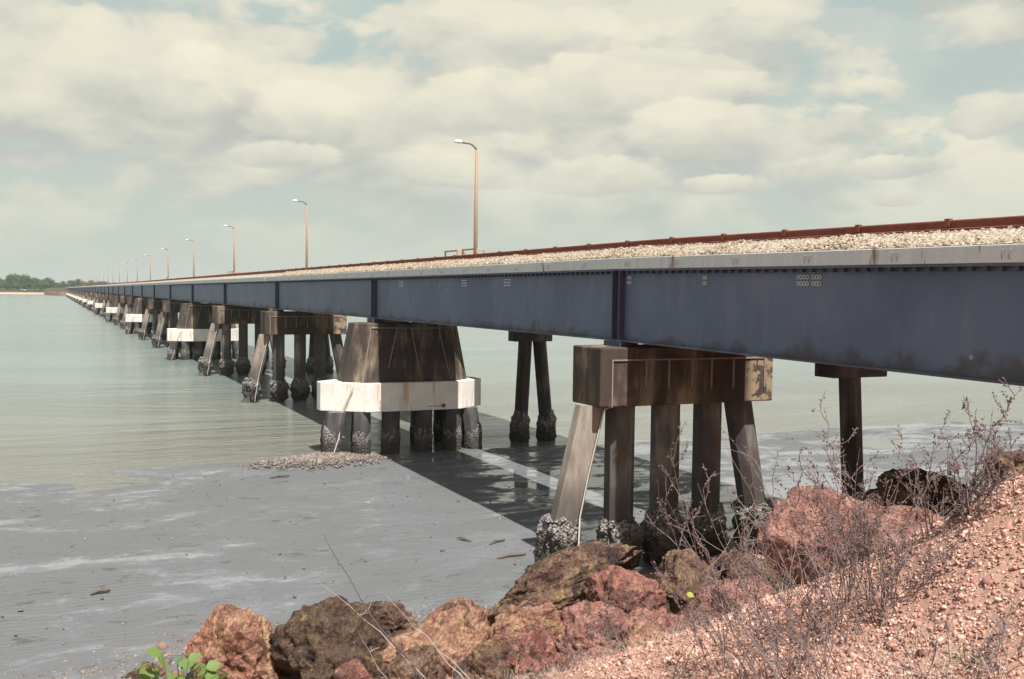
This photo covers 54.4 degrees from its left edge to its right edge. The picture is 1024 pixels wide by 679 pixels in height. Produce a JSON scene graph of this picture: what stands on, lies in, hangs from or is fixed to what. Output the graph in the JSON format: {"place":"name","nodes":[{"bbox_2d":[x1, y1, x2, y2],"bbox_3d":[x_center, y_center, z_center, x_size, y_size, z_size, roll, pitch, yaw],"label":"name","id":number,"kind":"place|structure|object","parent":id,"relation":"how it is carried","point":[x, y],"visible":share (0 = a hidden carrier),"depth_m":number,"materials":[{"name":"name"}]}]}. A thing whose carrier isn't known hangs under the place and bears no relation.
{"place":"outdoors","nodes":[
{"label":"outdoors","id":0,"kind":"place"},
{"bbox_2d":[0,286,45,293],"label":"beach","id":1,"kind":"structure","parent":0,"point":[20,291],"depth_m":1310.75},
{"bbox_2d":[4,281,10,288],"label":"shore tree","id":2,"kind":"object","parent":1,"relation":"on","point":[7,286],"visible":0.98,"depth_m":1328.45,"materials":[{"name":"green plant"}]},
{"bbox_2d":[5,274,13,281],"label":"shore tree","id":3,"kind":"object","parent":1,"relation":"on","point":[9,277],"visible":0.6,"depth_m":1456.89,"materials":[{"name":"green plant"}]},
{"bbox_2d":[9,280,19,289],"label":"shore tree","id":4,"kind":"object","parent":1,"relation":"on","point":[15,283],"visible":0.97,"depth_m":1345.05,"materials":[{"name":"green plant"}]},
{"bbox_2d":[11,273,31,283],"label":"shore tree","id":5,"kind":"object","parent":1,"relation":"on","point":[23,278],"visible":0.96,"depth_m":1447.16,"materials":[{"name":"green plant"}]},
{"bbox_2d":[19,284,28,290],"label":"shore tree","id":6,"kind":"object","parent":1,"relation":"on","point":[24,287],"visible":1,"depth_m":1314.90,"materials":[{"name":"green plant"}]},
{"bbox_2d":[25,282,33,288],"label":"shore tree","id":7,"kind":"object","parent":1,"relation":"on","point":[30,286],"visible":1,"depth_m":1322.82,"materials":[{"name":"green plant"}]},
{"bbox_2d":[27,277,37,284],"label":"shore tree","id":8,"kind":"object","parent":1,"relation":"on","point":[34,281],"visible":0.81,"depth_m":1456.93,"materials":[{"name":"green plant"}]},
{"bbox_2d":[37,282,45,288],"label":"shore tree","id":9,"kind":"object","parent":1,"relation":"on","point":[41,285],"visible":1,"depth_m":1336.88,"materials":[{"name":"green plant"}]},
{"bbox_2d":[44,287,67,295],"bbox_3d":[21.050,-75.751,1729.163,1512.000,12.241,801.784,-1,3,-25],"label":"headland","id":10,"kind":"structure","parent":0,"point":[57,291],"depth_m":1133.03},
{"bbox_2d":[43,278,54,286],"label":"shore tree","id":11,"kind":"object","parent":10,"relation":"on","point":[49,281],"visible":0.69,"depth_m":1438.66,"materials":[{"name":"green plant"}]},
{"bbox_2d":[43,283,55,287],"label":"shore tree","id":12,"kind":"object","parent":10,"relation":"on","point":[48,285],"visible":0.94,"depth_m":1338.87,"materials":[{"name":"green plant"}]},
{"bbox_2d":[70,278,80,285],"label":"shore tree","id":13,"kind":"object","parent":10,"relation":"on","point":[76,282],"visible":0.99,"depth_m":1531.32,"materials":[{"name":"green plant"}]},
{"bbox_2d":[0,421,1023,678],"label":"mud flat","id":14,"kind":"structure","parent":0,"point":[136,545],"depth_m":32.51,"materials":[{"name":"soil"}]},
{"bbox_2d":[90,587,110,594],"bbox_3d":[-10.707,6.554,25.910,0.270,0.116,0.471,2,3,22],"label":"driftwood","id":15,"kind":"object","parent":14,"relation":"on","point":[100,590],"visible":1,"depth_m":25.89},
{"bbox_2d":[3,595,497,678],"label":"beach rubble","id":16,"kind":"object","parent":14,"relation":"on","point":[91,671],"visible":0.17,"depth_m":21.11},
{"bbox_2d":[270,474,289,477],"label":"driftwood","id":17,"kind":"object","parent":14,"relation":"on","point":[280,475],"visible":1,"depth_m":42.32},
{"bbox_2d":[0,464,590,658],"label":"mud debris","id":18,"kind":"object","parent":14,"relation":"on","point":[290,520],"visible":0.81,"depth_m":29.83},
{"bbox_2d":[239,452,395,471],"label":"shell rubble","id":19,"kind":"object","parent":14,"relation":"on","point":[318,458],"visible":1,"depth_m":45.36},
{"bbox_2d":[250,457,386,469],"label":"shell bank","id":20,"kind":"structure","parent":14,"relation":"on","point":[306,467],"depth_m":44.95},
{"bbox_2d":[457,536,470,541],"bbox_3d":[-1.540,6.391,31.898,0.571,0.117,0.286,2,3,17],"label":"driftwood","id":21,"kind":"object","parent":14,"relation":"on","point":[463,538],"visible":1,"depth_m":31.82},
{"bbox_2d":[489,539,504,544],"bbox_3d":[-0.511,6.413,31.688,0.281,0.117,0.811,3,3,37],"label":"driftwood","id":22,"kind":"object","parent":14,"relation":"on","point":[495,541],"visible":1,"depth_m":31.60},
{"bbox_2d":[497,553,525,558],"bbox_3d":[-0.033,6.496,29.997,1.009,0.117,0.281,-1,3,-30],"label":"driftwood","id":23,"kind":"object","parent":14,"relation":"on","point":[512,555],"visible":1,"depth_m":29.91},
{"bbox_2d":[533,340,773,569],"bbox_3d":[4.421,3.946,29.251,8.555,7.850,1.655,-1,3,-25],"label":"pile bent","id":24,"kind":"object","parent":14,"relation":"in","point":[617,382],"visible":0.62,"depth_m":28.63,"materials":[{"name":"wood"}]},
{"bbox_2d":[0,294,1023,493],"bbox_3d":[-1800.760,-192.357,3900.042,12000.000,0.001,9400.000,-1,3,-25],"label":"water","id":25,"kind":"structure","parent":0,"point":[83,390],"depth_m":71.44,"materials":[{"name":"liquid"}]},
{"bbox_2d":[78,291,84,304],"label":"tower pier","id":26,"kind":"structure","parent":25,"relation":"in","point":[80,299],"depth_m":501.68,"materials":[{"name":"concrete"}]},
{"bbox_2d":[82,292,87,306],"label":"tower pier","id":27,"kind":"structure","parent":25,"relation":"in","point":[84,301],"depth_m":436.89,"materials":[{"name":"concrete"}]},
{"bbox_2d":[85,292,94,307],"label":"pile bent","id":28,"kind":"object","parent":25,"relation":"in","point":[88,297],"visible":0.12,"depth_m":415.90,"materials":[{"name":"wood"}]},
{"bbox_2d":[87,292,96,309],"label":"tower pier","id":29,"kind":"structure","parent":25,"relation":"in","point":[90,303],"depth_m":372.22,"materials":[{"name":"concrete"}]},
{"bbox_2d":[91,293,97,310],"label":"pile bent","id":30,"kind":"object","parent":25,"relation":"in","point":[94,301],"visible":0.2,"depth_m":351.21,"materials":[{"name":"wood"}]},
{"bbox_2d":[93,293,106,312],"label":"pile bent","id":31,"kind":"object","parent":25,"relation":"in","point":[97,300],"visible":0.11,"depth_m":329.64,"materials":[{"name":"wood"}]},
{"bbox_2d":[95,293,111,314],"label":"tower pier","id":32,"kind":"structure","parent":25,"relation":"in","point":[98,307],"depth_m":307.50,"materials":[{"name":"concrete"}]},
{"bbox_2d":[100,294,116,316],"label":"pile bent","id":33,"kind":"object","parent":25,"relation":"in","point":[106,297],"visible":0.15,"depth_m":286.55,"materials":[{"name":"wood"}]},
{"bbox_2d":[103,294,114,318],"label":"pile bent","id":34,"kind":"object","parent":25,"relation":"in","point":[108,305],"visible":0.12,"depth_m":264.93,"materials":[{"name":"wood"}]},
{"bbox_2d":[106,294,130,321],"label":"tower pier","id":35,"kind":"structure","parent":25,"relation":"in","point":[111,310],"depth_m":242.86,"materials":[{"name":"white concrete"}]},
{"bbox_2d":[113,295,138,324],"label":"pile bent","id":36,"kind":"object","parent":25,"relation":"in","point":[123,301],"visible":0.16,"depth_m":221.87,"materials":[{"name":"wood"}]},
{"bbox_2d":[120,296,149,328],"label":"pile bent","id":37,"kind":"object","parent":25,"relation":"in","point":[130,301],"visible":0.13,"depth_m":200.26,"materials":[{"name":"wood"}]},
{"bbox_2d":[125,297,161,333],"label":"tower pier","id":38,"kind":"structure","parent":25,"relation":"in","point":[134,319],"depth_m":178.16,"materials":[{"name":"wood"}]},
{"bbox_2d":[138,298,177,339],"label":"pile bent","id":39,"kind":"object","parent":25,"relation":"in","point":[154,304],"visible":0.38,"depth_m":157.49,"materials":[{"name":"wood"}]},
{"bbox_2d":[151,299,203,347],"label":"pile bent","id":40,"kind":"object","parent":25,"relation":"in","point":[171,307],"visible":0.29,"depth_m":135.70,"materials":[{"name":"wood"}]},
{"bbox_2d":[167,301,238,359],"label":"tower pier","id":41,"kind":"structure","parent":25,"relation":"in","point":[195,320],"depth_m":113.73,"materials":[{"name":"wood"}]},
{"bbox_2d":[198,304,286,375],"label":"pile bent","id":42,"kind":"object","parent":25,"relation":"in","point":[227,316],"visible":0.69,"depth_m":93.03,"materials":[{"name":"wood"}]},
{"bbox_2d":[242,309,346,402],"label":"pile bent","id":43,"kind":"object","parent":25,"relation":"in","point":[278,324],"visible":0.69,"depth_m":71.69,"materials":[{"name":"wood"}]},
{"bbox_2d":[306,334,333,373],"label":"road trestle","id":44,"kind":"object","parent":25,"relation":"in","point":[310,364],"visible":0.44,"depth_m":96.65,"materials":[{"name":"wood"}]},
{"bbox_2d":[384,319,406,321],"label":"road trestle","id":45,"kind":"object","parent":25,"relation":"in","point":[385,320],"depth_m":74.78,"materials":[{"name":"concrete"}]},
{"bbox_2d":[317,318,481,453],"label":"tower pier","id":46,"kind":"structure","parent":25,"relation":"in","point":[390,371],"depth_m":49.33,"materials":[{"name":"concrete"}]},
{"bbox_2d":[68,215,1023,385],"bbox_3d":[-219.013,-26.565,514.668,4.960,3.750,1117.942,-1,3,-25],"label":"railway bridge","id":47,"kind":"structure","parent":46,"relation":"on","point":[945,298],"depth_m":23.65,"materials":[{"name":"paint"}]},
{"bbox_2d":[186,239,194,276],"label":"street lamp","id":48,"kind":"object","parent":47,"relation":"on","point":[193,260],"visible":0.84,"depth_m":194.18,"materials":[{"name":"metal"}]},
{"bbox_2d":[224,225,234,273],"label":"street lamp","id":49,"kind":"object","parent":47,"relation":"on","point":[233,248],"visible":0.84,"depth_m":151.03,"materials":[{"name":"metal"}]},
{"bbox_2d":[293,199,307,267],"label":"street lamp","id":50,"kind":"object","parent":47,"relation":"on","point":[306,257],"visible":0.8,"depth_m":107.89,"materials":[{"name":"metal"}]},
{"bbox_2d":[454,140,477,253],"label":"street lamp","id":51,"kind":"object","parent":47,"relation":"on","point":[475,201],"visible":0.82,"depth_m":64.75,"materials":[{"name":"metal"}]},
{"bbox_2d":[508,331,556,442],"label":"road trestle","id":52,"kind":"object","parent":25,"relation":"in","point":[519,432],"visible":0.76,"depth_m":53.57,"materials":[{"name":"wood"}]},
{"bbox_2d":[815,363,886,499],"bbox_3d":[10.913,4.036,32.287,2.240,7.550,1.136,-1,3,-25],"label":"road trestle","id":53,"kind":"object","parent":25,"relation":"in","point":[850,405],"visible":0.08,"depth_m":31.96,"materials":[{"name":"wood"}]},
{"bbox_2d":[0,0,1023,283],"label":"sky","id":54,"kind":"structure","parent":0,"point":[130,129],"materials":[{"name":"white"}]},
{"bbox_2d":[280,458,1023,678],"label":"shore bank","id":55,"kind":"structure","parent":0,"point":[979,599],"depth_m":11.16,"materials":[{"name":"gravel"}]},
{"bbox_2d":[121,661,164,678],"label":"boulder","id":56,"kind":"object","parent":55,"relation":"on","point":[136,675],"visible":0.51,"depth_m":20.35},
{"bbox_2d":[134,646,227,678],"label":"leafy creeper","id":57,"kind":"object","parent":55,"relation":"on","point":[211,667],"visible":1,"depth_m":16.91,"materials":[{"name":"green plant"}]},
{"bbox_2d":[184,603,282,678],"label":"boulder","id":58,"kind":"object","parent":55,"relation":"on","point":[234,640],"visible":0.77,"depth_m":19.60,"materials":[{"name":"stone"}]},
{"bbox_2d":[269,595,393,678],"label":"boulder","id":59,"kind":"object","parent":55,"relation":"on","point":[321,640],"visible":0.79,"depth_m":19.64,"materials":[{"name":"stone"}]},
{"bbox_2d":[333,658,373,678],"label":"boulder","id":60,"kind":"object","parent":55,"relation":"on","point":[354,669],"visible":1,"depth_m":18.50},
{"bbox_2d":[319,582,425,678],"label":"dry stalk","id":61,"kind":"object","parent":55,"relation":"on","point":[378,630],"visible":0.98,"depth_m":15.67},
{"bbox_2d":[358,632,386,678],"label":"dry stalk","id":62,"kind":"object","parent":55,"relation":"on","point":[373,660],"visible":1,"depth_m":15.44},
{"bbox_2d":[323,534,422,678],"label":"dry stalk","id":63,"kind":"object","parent":55,"relation":"on","point":[400,650],"visible":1,"depth_m":15.45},
{"bbox_2d":[362,600,417,635],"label":"boulder","id":64,"kind":"object","parent":55,"relation":"on","point":[392,617],"visible":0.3,"depth_m":21.61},
{"bbox_2d":[376,645,446,678],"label":"boulder","id":65,"kind":"object","parent":55,"relation":"on","point":[424,659],"visible":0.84,"depth_m":18.18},
{"bbox_2d":[385,594,463,678],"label":"dry stalk","id":66,"kind":"object","parent":55,"relation":"on","point":[433,645],"visible":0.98,"depth_m":15.74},
{"bbox_2d":[380,597,489,677],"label":"boulder","id":67,"kind":"object","parent":55,"relation":"on","point":[449,623],"visible":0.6,"depth_m":19.87,"materials":[{"name":"stone"}]},
{"bbox_2d":[409,617,469,678],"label":"dry stalk","id":68,"kind":"object","parent":55,"relation":"on","point":[440,652],"visible":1,"depth_m":15.60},
{"bbox_2d":[156,597,761,678],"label":"broken rubble","id":69,"kind":"object","parent":55,"relation":"on","point":[161,645],"visible":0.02,"depth_m":20.29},
{"bbox_2d":[440,635,500,678],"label":"dry shrub","id":70,"kind":"object","parent":55,"relation":"on","point":[456,661],"visible":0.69,"depth_m":17.41,"materials":[{"name":"brown plant"}]},
{"bbox_2d":[452,641,514,678],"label":"boulder","id":71,"kind":"object","parent":55,"relation":"on","point":[482,659],"visible":0.71,"depth_m":17.54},
{"bbox_2d":[483,600,563,652],"bbox_3d":[0.114,5.930,19.442,1.890,1.671,1.756,-1,3,-25],"label":"boulder","id":72,"kind":"object","parent":55,"relation":"on","point":[513,621],"visible":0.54,"depth_m":18.96,"materials":[{"name":"stone"}]},
{"bbox_2d":[506,625,567,678],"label":"boulder","id":73,"kind":"object","parent":55,"relation":"on","point":[537,645],"visible":0.73,"depth_m":17.56,"materials":[{"name":"stone"}]},
{"bbox_2d":[508,618,587,678],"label":"dry shrub","id":74,"kind":"object","parent":55,"relation":"on","point":[537,671],"visible":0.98,"depth_m":14.96,"materials":[{"name":"brown plant"}]},
{"bbox_2d":[487,540,644,626],"bbox_3d":[1.130,5.566,22.498,3.748,2.051,1.569,1,3,-4],"label":"boulder","id":75,"kind":"object","parent":55,"relation":"on","point":[557,579],"visible":0.72,"depth_m":22.18,"materials":[{"name":"stone"}]},
{"bbox_2d":[560,647,619,671],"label":"boulder","id":76,"kind":"object","parent":55,"relation":"on","point":[592,651],"visible":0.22,"depth_m":16.54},
{"bbox_2d":[555,600,628,657],"bbox_3d":[1.582,5.878,19.483,1.700,1.567,1.664,-1,3,-25],"label":"boulder","id":77,"kind":"object","parent":55,"relation":"on","point":[573,617],"visible":0.41,"depth_m":19.07,"materials":[{"name":"stone"}]},
{"bbox_2d":[584,571,643,656],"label":"dry shrub","id":78,"kind":"object","parent":55,"relation":"on","point":[607,623],"visible":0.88,"depth_m":14.56,"materials":[{"name":"brown plant"}]},
{"bbox_2d":[581,565,669,616],"bbox_3d":[2.478,5.655,21.290,1.664,1.560,1.859,-1,3,-25],"label":"boulder","id":79,"kind":"object","parent":55,"relation":"on","point":[638,585],"visible":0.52,"depth_m":20.81,"materials":[{"name":"stone"}]},
{"bbox_2d":[621,624,670,651],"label":"boulder","id":80,"kind":"object","parent":55,"relation":"on","point":[642,631],"visible":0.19,"depth_m":15.55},
{"bbox_2d":[620,608,686,646],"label":"boulder","id":81,"kind":"object","parent":55,"relation":"on","point":[664,621],"visible":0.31,"depth_m":17.42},
{"bbox_2d":[656,548,718,617],"bbox_3d":[3.781,5.471,21.646,1.490,1.912,1.827,2,3,19],"label":"boulder","id":82,"kind":"object","parent":55,"relation":"on","point":[672,563],"visible":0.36,"depth_m":21.11,"materials":[{"name":"stone"}]},
{"bbox_2d":[660,601,720,678],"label":"dry shrub","id":83,"kind":"object","parent":55,"relation":"on","point":[681,656],"visible":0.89,"depth_m":12.00,"materials":[{"name":"brown plant"}]},
{"bbox_2d":[686,590,708,627],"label":"leafy shoot","id":84,"kind":"object","parent":55,"relation":"on","point":[690,594],"visible":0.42,"depth_m":13.29,"materials":[{"name":"yellow plant"}]},
{"bbox_2d":[650,556,746,678],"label":"dry shrub","id":85,"kind":"object","parent":55,"relation":"on","point":[708,600],"visible":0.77,"depth_m":11.52,"materials":[{"name":"brown plant"}]},
{"bbox_2d":[682,603,719,628],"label":"boulder","id":86,"kind":"object","parent":55,"relation":"on","point":[706,607],"visible":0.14,"depth_m":17.10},
{"bbox_2d":[639,421,774,678],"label":"dry shrub","id":87,"kind":"object","parent":55,"relation":"on","point":[700,552],"visible":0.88,"depth_m":10.90,"materials":[{"name":"brown plant"}]},
{"bbox_2d":[693,574,773,615],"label":"boulder","id":88,"kind":"object","parent":55,"relation":"on","point":[701,593],"visible":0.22,"depth_m":18.65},
{"bbox_2d":[678,506,817,678],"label":"dry shrub","id":89,"kind":"object","parent":55,"relation":"on","point":[713,581],"visible":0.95,"depth_m":10.26,"materials":[{"name":"brown plant"}]},
{"bbox_2d":[708,549,787,594],"bbox_3d":[5.167,5.317,22.028,1.878,1.426,1.671,-1,3,-25],"label":"boulder","id":90,"kind":"object","parent":55,"relation":"on","point":[727,560],"visible":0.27,"depth_m":21.62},
{"bbox_2d":[705,617,805,678],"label":"dry shrub","id":91,"kind":"object","parent":55,"relation":"on","point":[735,671],"visible":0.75,"depth_m":10.98,"materials":[{"name":"brown plant"}]},
{"bbox_2d":[667,427,850,678],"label":"dry shrub","id":92,"kind":"object","parent":55,"relation":"on","point":[753,551],"visible":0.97,"depth_m":10.30,"materials":[{"name":"brown plant"}]},
{"bbox_2d":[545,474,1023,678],"bbox_3d":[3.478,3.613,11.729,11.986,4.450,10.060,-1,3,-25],"label":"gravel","id":93,"kind":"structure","parent":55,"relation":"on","point":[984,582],"depth_m":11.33,"materials":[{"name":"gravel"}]},
{"bbox_2d":[739,530,842,678],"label":"dry shrub","id":94,"kind":"object","parent":55,"relation":"on","point":[785,583],"visible":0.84,"depth_m":10.62,"materials":[{"name":"brown plant"}]},
{"bbox_2d":[735,447,856,636],"bbox_3d":[3.273,2.360,11.791,1.309,2.318,1.352,1,3,8],"label":"dry shrub","id":95,"kind":"object","parent":55,"relation":"on","point":[811,581],"visible":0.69,"depth_m":11.62,"materials":[{"name":"brown plant"}]},
{"bbox_2d":[764,438,909,644],"bbox_3d":[3.775,2.281,11.368,1.482,2.309,1.222,-1,3,-25],"label":"dry shrub","id":96,"kind":"object","parent":55,"relation":"on","point":[857,620],"visible":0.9,"depth_m":11.22,"materials":[{"name":"brown plant"}]},
{"bbox_2d":[806,391,889,606],"bbox_3d":[4.044,1.889,11.846,0.977,2.614,0.876,2,3,32],"label":"dry shrub","id":97,"kind":"object","parent":55,"relation":"on","point":[868,559],"visible":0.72,"depth_m":11.83,"materials":[{"name":"brown plant"}]},
{"bbox_2d":[756,485,945,585],"bbox_3d":[5.659,3.606,15.630,3.184,2.553,2.271,3,3,35],"label":"boulder","id":98,"kind":"object","parent":55,"relation":"on","point":[779,535],"visible":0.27,"depth_m":15.31,"materials":[{"name":"stone"}]},
{"bbox_2d":[797,448,943,625],"bbox_3d":[4.210,2.207,11.230,1.703,2.057,1.184,0,3,-7],"label":"dry shrub","id":99,"kind":"object","parent":55,"relation":"on","point":[887,548],"visible":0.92,"depth_m":11.23,"materials":[{"name":"brown plant"}]},
{"bbox_2d":[879,554,896,611],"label":"leafy sprig","id":100,"kind":"object","parent":55,"relation":"on","point":[886,581],"visible":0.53,"depth_m":11.43,"materials":[{"name":"brown plant"}]},
{"bbox_2d":[809,557,1007,678],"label":"dry shrub","id":101,"kind":"object","parent":55,"relation":"on","point":[932,643],"visible":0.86,"depth_m":9.25,"materials":[{"name":"brown plant"}]},
{"bbox_2d":[862,468,968,515],"bbox_3d":[8.588,3.403,21.023,2.011,1.404,2.126,-1,3,-25],"label":"boulder","id":102,"kind":"object","parent":55,"relation":"on","point":[901,495],"visible":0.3,"depth_m":20.54,"materials":[{"name":"stone"}]},
{"bbox_2d":[850,488,993,608],"bbox_3d":[4.702,2.433,11.542,1.605,1.334,0.943,1,3,7],"label":"dry shrub","id":103,"kind":"object","parent":55,"relation":"on","point":[926,570],"visible":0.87,"depth_m":11.45,"materials":[{"name":"brown plant"}]},
{"bbox_2d":[891,410,993,538],"bbox_3d":[5.383,1.662,12.577,1.034,1.663,1.152,1,3,4],"label":"dry shrub","id":104,"kind":"object","parent":55,"relation":"on","point":[924,508],"visible":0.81,"depth_m":12.57,"materials":[{"name":"brown plant"}]},
{"bbox_2d":[917,577,1023,674],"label":"dry shrub","id":105,"kind":"object","parent":55,"relation":"on","point":[998,648],"visible":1,"depth_m":8.83,"materials":[{"name":"brown plant"}]},
{"bbox_2d":[952,645,996,668],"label":"leafy sprig","id":106,"kind":"object","parent":55,"relation":"on","point":[954,657],"visible":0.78,"depth_m":9.21,"materials":[{"name":"green plant"}]},
{"bbox_2d":[944,418,1006,519],"bbox_3d":[5.647,1.546,12.202,0.661,1.187,1.029,3,3,38],"label":"dry shrub","id":107,"kind":"object","parent":55,"relation":"on","point":[965,467],"visible":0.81,"depth_m":12.23,"materials":[{"name":"brown plant"}]},
{"bbox_2d":[931,377,1021,521],"bbox_3d":[5.678,1.344,12.210,0.804,1.807,0.908,-1,3,-25],"label":"dry shrub","id":108,"kind":"object","parent":55,"relation":"on","point":[976,467],"visible":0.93,"depth_m":12.24,"materials":[{"name":"brown plant"}]},
{"bbox_2d":[973,414,1023,506],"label":"dry shrub","id":109,"kind":"object","parent":55,"relation":"on","point":[986,483],"visible":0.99,"depth_m":11.76,"materials":[{"name":"brown plant"}]},
{"bbox_2d":[983,450,1023,485],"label":"boulder","id":110,"kind":"object","parent":55,"relation":"on","point":[1019,463],"visible":0.31,"depth_m":13.42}
]}

